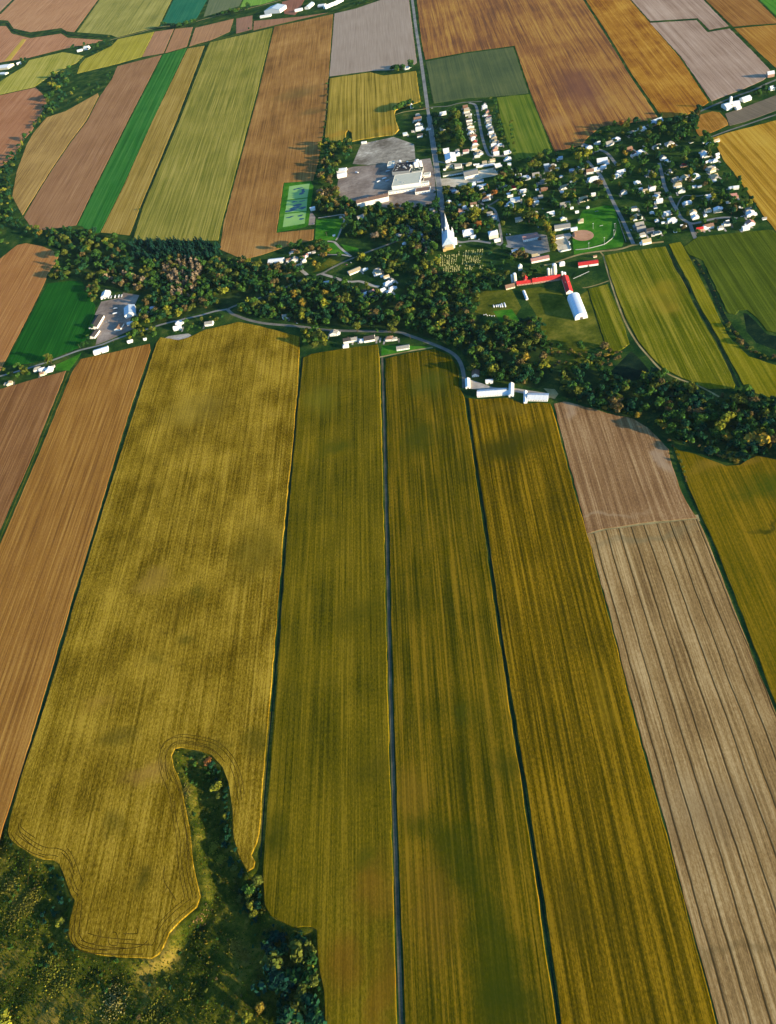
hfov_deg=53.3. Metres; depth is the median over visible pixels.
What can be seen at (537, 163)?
broadleaf tree
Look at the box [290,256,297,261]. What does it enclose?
house
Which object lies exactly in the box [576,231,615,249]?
outfield fence
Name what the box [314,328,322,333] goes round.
broadleaf tree
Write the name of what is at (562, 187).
house
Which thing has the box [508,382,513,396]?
cross shed
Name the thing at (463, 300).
broadleaf tree
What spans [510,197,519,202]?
house
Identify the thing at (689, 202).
house
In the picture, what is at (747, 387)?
broadleaf tree
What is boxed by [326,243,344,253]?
roadside lawn
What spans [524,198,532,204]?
broadleaf tree
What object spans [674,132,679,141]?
broadleaf tree
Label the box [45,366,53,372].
house
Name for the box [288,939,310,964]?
broadleaf tree
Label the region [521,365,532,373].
broadleaf tree
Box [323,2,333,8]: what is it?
barn
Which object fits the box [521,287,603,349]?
pasture lawn
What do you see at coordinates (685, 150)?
broadleaf tree
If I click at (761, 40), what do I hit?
stubble field
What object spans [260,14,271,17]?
shed
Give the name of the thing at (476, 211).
broadleaf tree
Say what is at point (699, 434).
broadleaf tree
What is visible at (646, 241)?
house
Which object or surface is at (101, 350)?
long shed
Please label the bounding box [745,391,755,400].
broadleaf tree
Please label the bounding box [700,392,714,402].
broadleaf tree
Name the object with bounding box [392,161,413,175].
factory block
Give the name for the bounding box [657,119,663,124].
broadleaf tree
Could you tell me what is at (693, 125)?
broadleaf tree
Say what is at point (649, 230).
house
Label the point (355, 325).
broadleaf tree
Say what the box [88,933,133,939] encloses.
tyre track path
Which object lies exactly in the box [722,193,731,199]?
broadleaf tree
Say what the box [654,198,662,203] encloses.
house
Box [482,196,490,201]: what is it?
house
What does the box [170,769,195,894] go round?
tyre track path
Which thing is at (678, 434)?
broadleaf tree
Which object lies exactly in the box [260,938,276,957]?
shrub
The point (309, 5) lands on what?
shed
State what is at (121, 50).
hay field
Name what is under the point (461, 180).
gravel ground
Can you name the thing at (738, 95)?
farm road
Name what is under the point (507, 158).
house
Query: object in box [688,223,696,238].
quarter road
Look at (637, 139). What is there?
broadleaf tree
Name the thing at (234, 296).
forest ground
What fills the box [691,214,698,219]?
house
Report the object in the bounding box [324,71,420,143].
corn field
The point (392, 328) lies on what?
broadleaf tree
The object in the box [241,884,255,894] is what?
broadleaf tree
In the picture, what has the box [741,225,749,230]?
house
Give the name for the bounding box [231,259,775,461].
forest ground
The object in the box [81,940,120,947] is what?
tyre track path
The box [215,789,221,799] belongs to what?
broadleaf tree
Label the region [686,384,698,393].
broadleaf tree
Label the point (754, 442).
broadleaf tree
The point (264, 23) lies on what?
stubble field
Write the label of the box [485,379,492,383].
garage
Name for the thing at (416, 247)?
broadleaf tree
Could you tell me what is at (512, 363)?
broadleaf tree
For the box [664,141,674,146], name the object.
house
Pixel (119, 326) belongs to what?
office
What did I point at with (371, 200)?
factory wing
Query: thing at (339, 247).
park path
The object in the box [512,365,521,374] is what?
broadleaf tree
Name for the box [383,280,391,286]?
house
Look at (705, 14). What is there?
ploughed field
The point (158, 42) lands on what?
stubble field
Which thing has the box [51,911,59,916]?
shrub
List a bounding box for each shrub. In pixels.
[0,1006,11,1023]
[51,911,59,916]
[58,896,63,904]
[199,755,205,761]
[204,756,211,765]
[208,760,214,768]
[221,841,227,848]
[227,859,233,866]
[230,864,237,871]
[237,869,243,877]
[242,900,249,909]
[245,894,251,900]
[250,961,288,996]
[254,902,261,910]
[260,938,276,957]
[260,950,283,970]
[276,1004,294,1023]
[279,932,287,942]
[280,973,300,997]
[283,967,300,985]
[287,994,308,1015]
[291,994,326,1023]
[292,955,317,988]
[293,930,308,944]
[600,342,608,348]
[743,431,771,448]
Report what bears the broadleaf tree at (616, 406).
on the forest ground at (548, 380)
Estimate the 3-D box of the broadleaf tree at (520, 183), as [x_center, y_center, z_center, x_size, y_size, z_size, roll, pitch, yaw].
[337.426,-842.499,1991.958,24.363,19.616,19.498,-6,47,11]
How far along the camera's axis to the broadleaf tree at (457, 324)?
1620.64 m
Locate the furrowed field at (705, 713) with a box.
[588,519,775,1023]
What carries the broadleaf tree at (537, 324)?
on the ground at (594, 276)
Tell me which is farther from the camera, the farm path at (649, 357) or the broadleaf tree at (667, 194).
the broadleaf tree at (667, 194)
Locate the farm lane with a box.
[381,357,402,1023]
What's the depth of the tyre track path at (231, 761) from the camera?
1064.41 m
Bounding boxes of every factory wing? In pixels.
[356,192,388,206]
[388,186,420,194]
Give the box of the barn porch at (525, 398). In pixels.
[523,390,526,403]
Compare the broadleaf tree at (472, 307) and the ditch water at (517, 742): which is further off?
the broadleaf tree at (472, 307)
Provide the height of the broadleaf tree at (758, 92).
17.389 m
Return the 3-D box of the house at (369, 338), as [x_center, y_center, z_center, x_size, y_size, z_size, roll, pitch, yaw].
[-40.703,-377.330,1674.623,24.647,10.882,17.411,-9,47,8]
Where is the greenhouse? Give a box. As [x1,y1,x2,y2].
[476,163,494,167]
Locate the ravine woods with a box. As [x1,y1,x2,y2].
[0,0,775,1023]
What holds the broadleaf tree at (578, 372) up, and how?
on the forest ground at (548, 380)
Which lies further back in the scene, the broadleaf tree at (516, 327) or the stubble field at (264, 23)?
the stubble field at (264, 23)
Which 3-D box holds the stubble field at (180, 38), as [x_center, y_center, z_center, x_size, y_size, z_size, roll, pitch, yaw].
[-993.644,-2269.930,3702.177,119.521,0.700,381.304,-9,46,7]
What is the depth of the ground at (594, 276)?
1892.81 m
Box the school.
[522,232,538,241]
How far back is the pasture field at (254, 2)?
3862.42 m
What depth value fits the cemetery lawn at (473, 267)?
1821.46 m
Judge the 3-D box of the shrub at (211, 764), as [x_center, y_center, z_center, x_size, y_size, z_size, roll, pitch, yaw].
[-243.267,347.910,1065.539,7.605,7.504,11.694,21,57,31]
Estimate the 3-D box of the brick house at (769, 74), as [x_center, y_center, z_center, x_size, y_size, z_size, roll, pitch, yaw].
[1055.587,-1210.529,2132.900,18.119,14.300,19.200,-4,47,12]
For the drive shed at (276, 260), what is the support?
on the ground at (594, 276)
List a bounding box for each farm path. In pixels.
[544,241,663,265]
[600,252,718,396]
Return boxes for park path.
[318,214,344,239]
[327,241,350,255]
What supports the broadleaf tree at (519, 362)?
on the forest ground at (548, 380)
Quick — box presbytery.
[462,228,473,237]
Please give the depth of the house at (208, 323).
1853.06 m
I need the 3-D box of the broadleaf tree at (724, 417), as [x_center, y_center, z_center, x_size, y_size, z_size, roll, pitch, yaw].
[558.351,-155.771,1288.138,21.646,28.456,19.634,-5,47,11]
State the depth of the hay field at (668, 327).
1521.39 m
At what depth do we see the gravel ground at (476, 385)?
1490.64 m
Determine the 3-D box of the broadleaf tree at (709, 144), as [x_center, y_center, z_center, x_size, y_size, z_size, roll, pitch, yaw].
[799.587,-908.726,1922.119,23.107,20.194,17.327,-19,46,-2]
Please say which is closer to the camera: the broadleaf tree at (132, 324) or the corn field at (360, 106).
the broadleaf tree at (132, 324)
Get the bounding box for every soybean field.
[8,322,299,958]
[263,344,396,1023]
[385,349,556,1023]
[674,447,775,702]
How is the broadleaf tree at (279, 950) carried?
on the scrub ground at (179, 929)
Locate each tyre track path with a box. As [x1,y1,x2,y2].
[11,834,43,856]
[20,832,73,867]
[67,848,82,882]
[71,925,141,954]
[74,902,147,949]
[79,902,100,943]
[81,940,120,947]
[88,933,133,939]
[108,932,118,945]
[151,899,189,945]
[156,904,193,950]
[158,734,244,899]
[160,737,198,769]
[163,866,175,899]
[165,740,205,782]
[165,742,224,779]
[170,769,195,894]
[172,743,215,752]
[172,771,189,855]
[174,803,188,897]
[183,838,192,896]
[199,739,241,799]
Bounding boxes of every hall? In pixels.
[392,171,421,189]
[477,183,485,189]
[554,223,570,230]
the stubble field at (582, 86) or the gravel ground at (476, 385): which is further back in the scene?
the stubble field at (582, 86)
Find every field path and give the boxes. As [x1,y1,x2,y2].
[0,373,68,538]
[190,1,371,46]
[380,347,432,357]
[586,515,699,535]
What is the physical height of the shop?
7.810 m
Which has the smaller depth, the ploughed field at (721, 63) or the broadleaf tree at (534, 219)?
the broadleaf tree at (534, 219)
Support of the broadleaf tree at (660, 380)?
on the forest ground at (548, 380)
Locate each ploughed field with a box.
[330,0,416,75]
[632,0,727,29]
[650,20,769,100]
[725,95,775,125]
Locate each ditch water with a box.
[4,344,154,827]
[6,23,110,36]
[131,46,205,238]
[260,356,302,856]
[465,397,559,1023]
[669,254,690,292]
[689,256,749,348]
[693,300,739,386]
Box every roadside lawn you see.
[56,353,80,370]
[314,256,346,271]
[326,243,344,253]
[341,244,358,250]
[381,346,427,355]
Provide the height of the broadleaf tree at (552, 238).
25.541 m
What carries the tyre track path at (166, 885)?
on the soybean field at (171, 630)
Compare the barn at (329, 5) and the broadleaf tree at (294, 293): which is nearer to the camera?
the broadleaf tree at (294, 293)
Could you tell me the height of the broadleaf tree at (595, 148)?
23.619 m
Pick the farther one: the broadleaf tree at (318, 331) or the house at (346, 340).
the broadleaf tree at (318, 331)
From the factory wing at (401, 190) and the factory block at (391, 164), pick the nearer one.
the factory wing at (401, 190)
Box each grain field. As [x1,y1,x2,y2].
[12,93,98,214]
[101,46,203,234]
[468,398,715,1023]
[586,0,707,117]
[714,120,775,230]
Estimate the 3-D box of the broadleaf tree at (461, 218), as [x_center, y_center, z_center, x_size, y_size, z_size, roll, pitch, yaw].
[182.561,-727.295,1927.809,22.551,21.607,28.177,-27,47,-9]
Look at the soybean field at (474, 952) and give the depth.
1011.65 m
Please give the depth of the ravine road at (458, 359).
1686.31 m
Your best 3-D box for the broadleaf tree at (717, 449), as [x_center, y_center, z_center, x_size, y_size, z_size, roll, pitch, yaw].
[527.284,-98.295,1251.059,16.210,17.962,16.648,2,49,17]
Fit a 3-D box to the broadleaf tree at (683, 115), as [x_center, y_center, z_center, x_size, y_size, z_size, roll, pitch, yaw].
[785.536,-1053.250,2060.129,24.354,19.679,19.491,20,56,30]
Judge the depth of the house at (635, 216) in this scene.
1779.19 m
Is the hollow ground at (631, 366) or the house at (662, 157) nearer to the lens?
the hollow ground at (631, 366)
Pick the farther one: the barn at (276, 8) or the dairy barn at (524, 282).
the barn at (276, 8)
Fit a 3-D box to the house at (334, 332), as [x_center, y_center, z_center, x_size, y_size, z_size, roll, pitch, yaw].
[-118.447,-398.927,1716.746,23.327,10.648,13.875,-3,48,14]
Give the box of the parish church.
[442,216,456,251]
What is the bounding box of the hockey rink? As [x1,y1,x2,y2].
[555,237,570,251]
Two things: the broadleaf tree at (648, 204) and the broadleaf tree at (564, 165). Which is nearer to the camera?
the broadleaf tree at (648, 204)
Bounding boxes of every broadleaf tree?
[43,353,52,363]
[55,917,63,926]
[130,322,136,327]
[209,781,222,791]
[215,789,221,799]
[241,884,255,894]
[242,1011,252,1022]
[246,900,253,910]
[249,909,258,918]
[252,874,263,886]
[254,1002,265,1014]
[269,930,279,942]
[274,943,288,955]
[277,980,287,990]
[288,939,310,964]
[290,290,297,296]
[296,980,308,995]
[298,298,306,307]
[298,312,304,319]
[300,992,310,1003]
[302,964,314,971]
[304,940,314,947]
[308,325,318,331]
[309,972,318,987]
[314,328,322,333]
[314,1006,319,1014]
[320,297,328,307]
[321,335,327,343]
[352,322,360,331]
[363,310,372,317]
[368,309,379,315]
[370,231,379,238]
[381,229,386,238]
[386,324,396,332]
[394,302,404,310]
[405,313,414,320]
[408,241,414,248]
[413,244,422,253]
[433,297,444,305]
[435,299,444,306]
[447,107,456,113]
[450,110,460,117]
[452,212,458,218]
[452,223,458,228]
[452,320,463,329]
[455,131,463,140]
[455,295,462,301]
[456,215,465,222]
[457,135,465,146]
[459,185,469,194]
[459,296,471,305]
[460,222,469,228]
[466,188,474,193]
[467,207,480,217]
[467,304,476,313]
[467,346,475,355]
[469,193,478,198]
[474,345,483,354]
[476,334,486,343]
[487,365,495,377]
[489,371,496,376]
[491,189,497,195]
[495,331,505,340]
[502,206,510,211]
[503,185,511,190]
[503,338,511,345]
[507,359,516,368]
[508,368,518,376]
[509,344,518,358]
[511,249,525,258]
[512,324,520,330]
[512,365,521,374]
[514,181,523,188]
[514,374,527,382]
[515,359,524,366]
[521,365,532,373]
[522,211,536,219]
[522,339,531,350]
[522,351,530,361]
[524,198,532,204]
[530,217,538,224]
[533,161,541,168]
[534,321,540,326]
[544,174,557,182]
[548,231,555,240]
[548,235,556,243]
[551,200,559,207]
[552,243,557,250]
[560,163,568,168]
[561,192,568,197]
[566,182,575,188]
[573,152,582,159]
[574,368,584,378]
[582,148,591,158]
[592,145,599,151]
[593,179,602,186]
[594,398,607,405]
[610,402,623,412]
[621,158,628,162]
[621,162,629,167]
[621,206,628,213]
[622,121,628,126]
[622,183,628,189]
[633,117,640,124]
[633,137,641,143]
[636,190,644,199]
[639,158,648,164]
[643,201,652,210]
[650,180,660,186]
[654,210,661,215]
[654,396,664,405]
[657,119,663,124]
[658,378,664,384]
[659,125,666,131]
[664,191,670,197]
[665,422,675,433]
[672,123,677,130]
[673,116,682,123]
[673,209,678,216]
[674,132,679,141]
[675,429,681,438]
[676,411,684,420]
[677,121,687,127]
[678,113,687,118]
[679,132,686,139]
[680,145,689,156]
[681,418,690,426]
[681,429,686,437]
[684,159,694,165]
[684,380,694,387]
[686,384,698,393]
[687,116,696,121]
[690,122,696,128]
[693,407,704,413]
[693,413,709,424]
[694,431,705,439]
[698,158,703,166]
[699,199,707,207]
[700,136,708,144]
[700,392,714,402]
[704,446,715,455]
[705,142,714,148]
[708,412,718,420]
[710,191,717,200]
[710,446,719,455]
[714,421,725,430]
[717,413,730,422]
[718,432,726,439]
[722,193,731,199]
[722,431,732,440]
[723,172,731,177]
[726,411,736,419]
[728,195,736,202]
[729,207,736,214]
[730,217,736,222]
[732,396,740,403]
[732,435,744,442]
[733,438,740,447]
[734,412,743,423]
[734,426,745,434]
[737,202,744,209]
[738,396,748,404]
[739,438,746,448]
[741,384,753,392]
[743,423,750,429]
[744,440,759,450]
[745,199,752,206]
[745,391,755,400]
[748,401,760,408]
[748,419,758,427]
[751,445,757,453]
[754,89,761,96]
[761,416,774,423]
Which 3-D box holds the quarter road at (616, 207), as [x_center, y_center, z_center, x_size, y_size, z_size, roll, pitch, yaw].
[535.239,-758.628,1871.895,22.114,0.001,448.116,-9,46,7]
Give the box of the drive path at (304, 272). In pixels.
[297,264,308,274]
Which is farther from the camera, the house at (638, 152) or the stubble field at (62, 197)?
the stubble field at (62, 197)
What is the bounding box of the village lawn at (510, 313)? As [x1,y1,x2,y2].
[494,309,518,321]
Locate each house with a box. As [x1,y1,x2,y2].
[33,366,41,372]
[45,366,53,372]
[173,325,181,330]
[175,320,183,325]
[204,320,213,326]
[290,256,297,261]
[329,329,339,336]
[343,337,350,343]
[347,266,361,274]
[351,336,357,342]
[363,334,374,342]
[374,270,380,276]
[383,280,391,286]
[385,336,392,341]
[389,285,396,290]
[414,116,421,121]
[415,126,423,131]
[443,148,448,153]
[454,163,461,168]
[471,369,478,376]
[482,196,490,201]
[495,162,501,167]
[504,156,511,161]
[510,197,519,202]
[515,217,522,221]
[538,179,546,184]
[539,186,547,191]
[559,201,570,207]
[560,184,568,189]
[578,196,587,202]
[586,168,593,173]
[587,175,599,182]
[597,157,607,163]
[606,140,613,146]
[615,169,625,174]
[620,189,626,194]
[625,146,632,151]
[633,213,642,220]
[633,221,643,227]
[635,149,644,155]
[636,225,645,231]
[639,238,651,244]
[645,227,653,233]
[649,117,663,125]
[649,186,655,191]
[653,230,661,234]
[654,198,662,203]
[659,155,665,160]
[663,210,671,216]
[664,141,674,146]
[667,217,677,223]
[671,176,678,182]
[673,182,681,187]
[676,187,685,193]
[679,174,688,180]
[682,199,691,204]
[689,209,696,214]
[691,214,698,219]
[700,151,708,157]
[703,222,713,229]
[704,207,711,212]
[705,164,715,170]
[708,167,715,173]
[708,173,718,179]
[713,206,722,212]
[721,221,730,226]
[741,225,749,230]
[745,210,756,217]
[745,219,754,225]
[766,70,774,77]
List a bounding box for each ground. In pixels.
[0,0,775,1023]
[0,711,324,1023]
[43,233,303,325]
[95,293,138,344]
[166,334,190,339]
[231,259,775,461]
[277,181,312,231]
[308,212,314,224]
[337,158,435,207]
[353,137,414,164]
[440,168,497,186]
[470,380,549,397]
[475,290,520,317]
[506,233,549,253]
[544,388,557,398]
[547,350,589,370]
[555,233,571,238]
[572,230,593,240]
[611,351,648,380]
[743,313,775,349]
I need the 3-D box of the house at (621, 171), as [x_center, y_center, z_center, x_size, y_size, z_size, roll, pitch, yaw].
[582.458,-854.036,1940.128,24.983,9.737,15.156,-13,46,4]
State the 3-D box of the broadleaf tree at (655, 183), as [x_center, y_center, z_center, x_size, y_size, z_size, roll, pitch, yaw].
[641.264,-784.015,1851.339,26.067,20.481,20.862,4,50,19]
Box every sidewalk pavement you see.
[427,119,439,209]
[431,117,444,206]
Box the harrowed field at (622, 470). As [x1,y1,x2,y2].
[554,402,696,533]
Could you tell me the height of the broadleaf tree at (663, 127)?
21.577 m
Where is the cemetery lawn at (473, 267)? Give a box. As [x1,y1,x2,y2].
[437,247,485,274]
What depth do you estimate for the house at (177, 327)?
1869.20 m
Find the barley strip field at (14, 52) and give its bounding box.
[5,39,25,60]
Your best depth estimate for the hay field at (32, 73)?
3830.49 m
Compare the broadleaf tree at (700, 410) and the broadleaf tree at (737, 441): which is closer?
the broadleaf tree at (737, 441)
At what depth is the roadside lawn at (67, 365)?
1873.69 m
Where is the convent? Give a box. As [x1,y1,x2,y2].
[488,230,498,239]
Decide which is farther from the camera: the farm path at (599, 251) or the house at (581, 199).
the house at (581, 199)
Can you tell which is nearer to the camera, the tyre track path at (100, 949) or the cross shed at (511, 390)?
the tyre track path at (100, 949)
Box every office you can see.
[114,322,123,330]
[415,186,430,194]
[420,181,428,185]
[424,172,430,177]
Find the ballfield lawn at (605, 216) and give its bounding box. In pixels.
[572,205,623,254]
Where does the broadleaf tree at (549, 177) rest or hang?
on the ground at (594, 276)
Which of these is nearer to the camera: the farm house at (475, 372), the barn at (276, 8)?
the farm house at (475, 372)
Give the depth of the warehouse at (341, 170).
2286.36 m
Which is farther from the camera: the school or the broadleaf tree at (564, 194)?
the broadleaf tree at (564, 194)
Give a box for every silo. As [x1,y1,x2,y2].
[513,272,516,283]
[552,263,556,274]
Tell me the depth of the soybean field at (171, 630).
1226.90 m
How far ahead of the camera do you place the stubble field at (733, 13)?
2481.98 m
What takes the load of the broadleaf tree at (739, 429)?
on the forest ground at (548, 380)
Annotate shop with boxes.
[443,169,462,176]
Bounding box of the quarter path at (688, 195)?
[677,192,714,207]
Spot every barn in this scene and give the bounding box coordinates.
[0,63,13,69]
[264,4,286,13]
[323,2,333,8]
[333,0,343,4]
[477,388,506,397]
[516,279,531,285]
[527,393,548,401]
[532,274,560,283]
[561,274,572,293]
[567,292,587,319]
[721,103,732,110]
[732,100,740,107]
[739,95,751,102]
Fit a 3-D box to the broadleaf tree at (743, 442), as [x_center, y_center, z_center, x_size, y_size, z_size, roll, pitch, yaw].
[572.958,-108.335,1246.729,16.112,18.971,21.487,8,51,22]
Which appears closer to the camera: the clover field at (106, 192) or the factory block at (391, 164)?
the factory block at (391, 164)
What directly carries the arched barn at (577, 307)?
on the pasture lawn at (563, 326)
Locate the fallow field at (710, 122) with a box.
[696,111,727,135]
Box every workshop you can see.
[89,314,104,329]
[90,329,99,338]
[124,304,135,317]
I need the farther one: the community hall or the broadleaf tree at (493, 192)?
the broadleaf tree at (493, 192)
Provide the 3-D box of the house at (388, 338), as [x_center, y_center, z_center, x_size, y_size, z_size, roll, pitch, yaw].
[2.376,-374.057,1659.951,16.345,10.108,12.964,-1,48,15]
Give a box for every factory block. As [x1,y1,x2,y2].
[387,161,394,167]
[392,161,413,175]
[412,167,423,172]
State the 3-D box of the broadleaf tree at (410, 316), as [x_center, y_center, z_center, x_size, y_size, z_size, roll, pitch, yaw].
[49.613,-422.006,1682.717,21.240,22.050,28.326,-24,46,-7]
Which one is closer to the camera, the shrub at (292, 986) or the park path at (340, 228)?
the shrub at (292, 986)
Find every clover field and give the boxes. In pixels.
[5,281,94,365]
[78,48,186,233]
[161,0,206,25]
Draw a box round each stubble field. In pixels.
[0,0,10,10]
[0,0,96,31]
[0,26,101,61]
[0,88,45,166]
[0,243,59,370]
[0,344,149,836]
[0,371,65,528]
[24,55,160,229]
[142,29,173,56]
[165,27,192,52]
[189,19,232,46]
[220,14,332,258]
[236,16,251,33]
[253,13,324,29]
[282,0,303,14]
[417,0,657,150]
[706,0,775,26]
[735,25,775,66]
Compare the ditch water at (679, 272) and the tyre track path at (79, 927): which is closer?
the tyre track path at (79, 927)
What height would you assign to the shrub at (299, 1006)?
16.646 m
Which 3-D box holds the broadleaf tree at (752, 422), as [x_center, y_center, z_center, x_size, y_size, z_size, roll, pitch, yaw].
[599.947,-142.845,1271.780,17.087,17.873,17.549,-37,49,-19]
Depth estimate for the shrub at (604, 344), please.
1489.79 m
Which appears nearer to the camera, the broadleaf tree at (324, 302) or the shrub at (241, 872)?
the shrub at (241, 872)
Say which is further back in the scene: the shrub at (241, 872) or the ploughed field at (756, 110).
the ploughed field at (756, 110)
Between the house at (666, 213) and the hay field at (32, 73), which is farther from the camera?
the hay field at (32, 73)
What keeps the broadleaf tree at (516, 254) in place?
on the ground at (594, 276)
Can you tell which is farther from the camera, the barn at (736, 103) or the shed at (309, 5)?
the shed at (309, 5)
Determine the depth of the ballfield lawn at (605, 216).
1783.44 m
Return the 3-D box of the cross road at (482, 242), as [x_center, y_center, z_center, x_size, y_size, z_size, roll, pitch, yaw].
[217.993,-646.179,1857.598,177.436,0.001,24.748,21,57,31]
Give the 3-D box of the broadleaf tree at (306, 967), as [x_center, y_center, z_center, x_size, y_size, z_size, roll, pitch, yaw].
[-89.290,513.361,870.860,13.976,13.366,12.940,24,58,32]
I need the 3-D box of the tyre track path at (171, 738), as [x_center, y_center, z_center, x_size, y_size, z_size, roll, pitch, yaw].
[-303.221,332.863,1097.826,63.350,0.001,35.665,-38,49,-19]
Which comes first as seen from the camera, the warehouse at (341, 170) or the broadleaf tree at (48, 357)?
the broadleaf tree at (48, 357)
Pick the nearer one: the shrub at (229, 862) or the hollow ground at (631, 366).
the shrub at (229, 862)
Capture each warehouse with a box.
[336,167,346,173]
[337,172,346,178]
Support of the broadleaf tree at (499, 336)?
on the forest ground at (548, 380)
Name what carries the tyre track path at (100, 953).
on the soybean field at (171, 630)
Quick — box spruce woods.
[131,237,222,262]
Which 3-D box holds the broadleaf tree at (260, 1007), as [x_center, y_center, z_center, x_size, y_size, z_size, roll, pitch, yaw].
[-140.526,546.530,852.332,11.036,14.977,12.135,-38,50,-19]
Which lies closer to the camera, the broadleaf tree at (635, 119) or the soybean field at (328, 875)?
the soybean field at (328, 875)
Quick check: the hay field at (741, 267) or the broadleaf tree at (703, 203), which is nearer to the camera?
the hay field at (741, 267)
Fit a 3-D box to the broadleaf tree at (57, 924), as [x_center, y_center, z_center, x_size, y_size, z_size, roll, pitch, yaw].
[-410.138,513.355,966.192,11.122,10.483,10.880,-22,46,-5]
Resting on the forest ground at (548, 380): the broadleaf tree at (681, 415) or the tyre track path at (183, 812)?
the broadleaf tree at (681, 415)
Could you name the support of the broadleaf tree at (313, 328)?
on the ground at (594, 276)
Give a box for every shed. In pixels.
[93,346,108,354]
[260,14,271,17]
[268,257,284,263]
[304,2,314,9]
[396,344,408,350]
[444,152,455,162]
[465,377,470,388]
[505,283,514,289]
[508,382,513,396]
[530,255,549,263]
[578,259,598,267]
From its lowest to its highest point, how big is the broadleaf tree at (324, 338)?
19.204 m
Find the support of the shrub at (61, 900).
on the scrub ground at (179, 929)
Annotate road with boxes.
[0,309,226,376]
[226,309,465,387]
[227,240,399,308]
[321,273,378,287]
[411,0,428,107]
[428,101,481,107]
[434,160,465,163]
[457,240,512,247]
[469,102,507,156]
[482,203,502,244]
[582,143,616,165]
[586,160,634,243]
[657,163,737,223]
[685,79,775,117]
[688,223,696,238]
[711,114,775,136]
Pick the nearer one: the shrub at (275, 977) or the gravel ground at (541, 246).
the shrub at (275, 977)
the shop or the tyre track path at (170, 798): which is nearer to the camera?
the tyre track path at (170, 798)
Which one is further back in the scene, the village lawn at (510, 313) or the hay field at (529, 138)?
the hay field at (529, 138)
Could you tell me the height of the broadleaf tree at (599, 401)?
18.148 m
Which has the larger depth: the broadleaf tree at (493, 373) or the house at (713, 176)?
the house at (713, 176)
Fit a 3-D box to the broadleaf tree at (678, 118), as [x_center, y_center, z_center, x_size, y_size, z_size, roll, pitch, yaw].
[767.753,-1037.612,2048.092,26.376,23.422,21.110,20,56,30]
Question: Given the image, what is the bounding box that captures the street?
[426,108,444,231]
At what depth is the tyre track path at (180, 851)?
991.32 m
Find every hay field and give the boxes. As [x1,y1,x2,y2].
[0,52,82,93]
[77,0,170,36]
[77,32,153,73]
[133,28,271,240]
[426,47,527,102]
[497,94,550,158]
[588,284,628,354]
[604,247,734,388]
[669,242,775,397]
[684,230,775,332]
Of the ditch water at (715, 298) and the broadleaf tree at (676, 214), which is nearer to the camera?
the ditch water at (715, 298)
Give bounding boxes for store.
[463,168,478,179]
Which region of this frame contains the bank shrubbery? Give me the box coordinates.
[0,41,772,1022]
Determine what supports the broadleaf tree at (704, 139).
on the ground at (594, 276)
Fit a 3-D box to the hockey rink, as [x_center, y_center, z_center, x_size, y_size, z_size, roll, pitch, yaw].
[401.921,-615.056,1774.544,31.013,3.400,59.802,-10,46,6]
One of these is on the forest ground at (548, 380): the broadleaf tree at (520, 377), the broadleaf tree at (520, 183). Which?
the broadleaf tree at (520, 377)
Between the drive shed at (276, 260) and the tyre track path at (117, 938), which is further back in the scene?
the drive shed at (276, 260)
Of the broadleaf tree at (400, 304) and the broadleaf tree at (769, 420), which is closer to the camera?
the broadleaf tree at (769, 420)
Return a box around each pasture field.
[204,0,241,16]
[241,0,274,6]
[760,0,775,14]
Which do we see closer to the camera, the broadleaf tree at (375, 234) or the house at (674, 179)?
the house at (674, 179)
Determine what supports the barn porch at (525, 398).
on the ground at (594, 276)
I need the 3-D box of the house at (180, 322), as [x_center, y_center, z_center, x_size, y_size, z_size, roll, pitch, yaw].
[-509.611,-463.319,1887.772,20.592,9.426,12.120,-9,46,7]
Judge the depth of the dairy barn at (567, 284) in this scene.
1653.37 m
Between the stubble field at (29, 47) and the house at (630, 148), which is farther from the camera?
the stubble field at (29, 47)
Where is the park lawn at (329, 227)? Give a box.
[315,218,342,240]
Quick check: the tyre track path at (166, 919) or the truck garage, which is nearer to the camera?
the tyre track path at (166, 919)
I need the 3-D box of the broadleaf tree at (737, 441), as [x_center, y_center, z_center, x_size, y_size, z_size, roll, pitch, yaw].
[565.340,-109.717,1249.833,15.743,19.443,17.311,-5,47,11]
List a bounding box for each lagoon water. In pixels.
[283,212,305,226]
[285,198,306,212]
[287,183,309,199]
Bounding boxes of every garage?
[100,290,110,298]
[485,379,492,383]
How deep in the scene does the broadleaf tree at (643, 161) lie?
1932.31 m
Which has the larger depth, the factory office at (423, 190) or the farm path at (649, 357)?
the factory office at (423, 190)

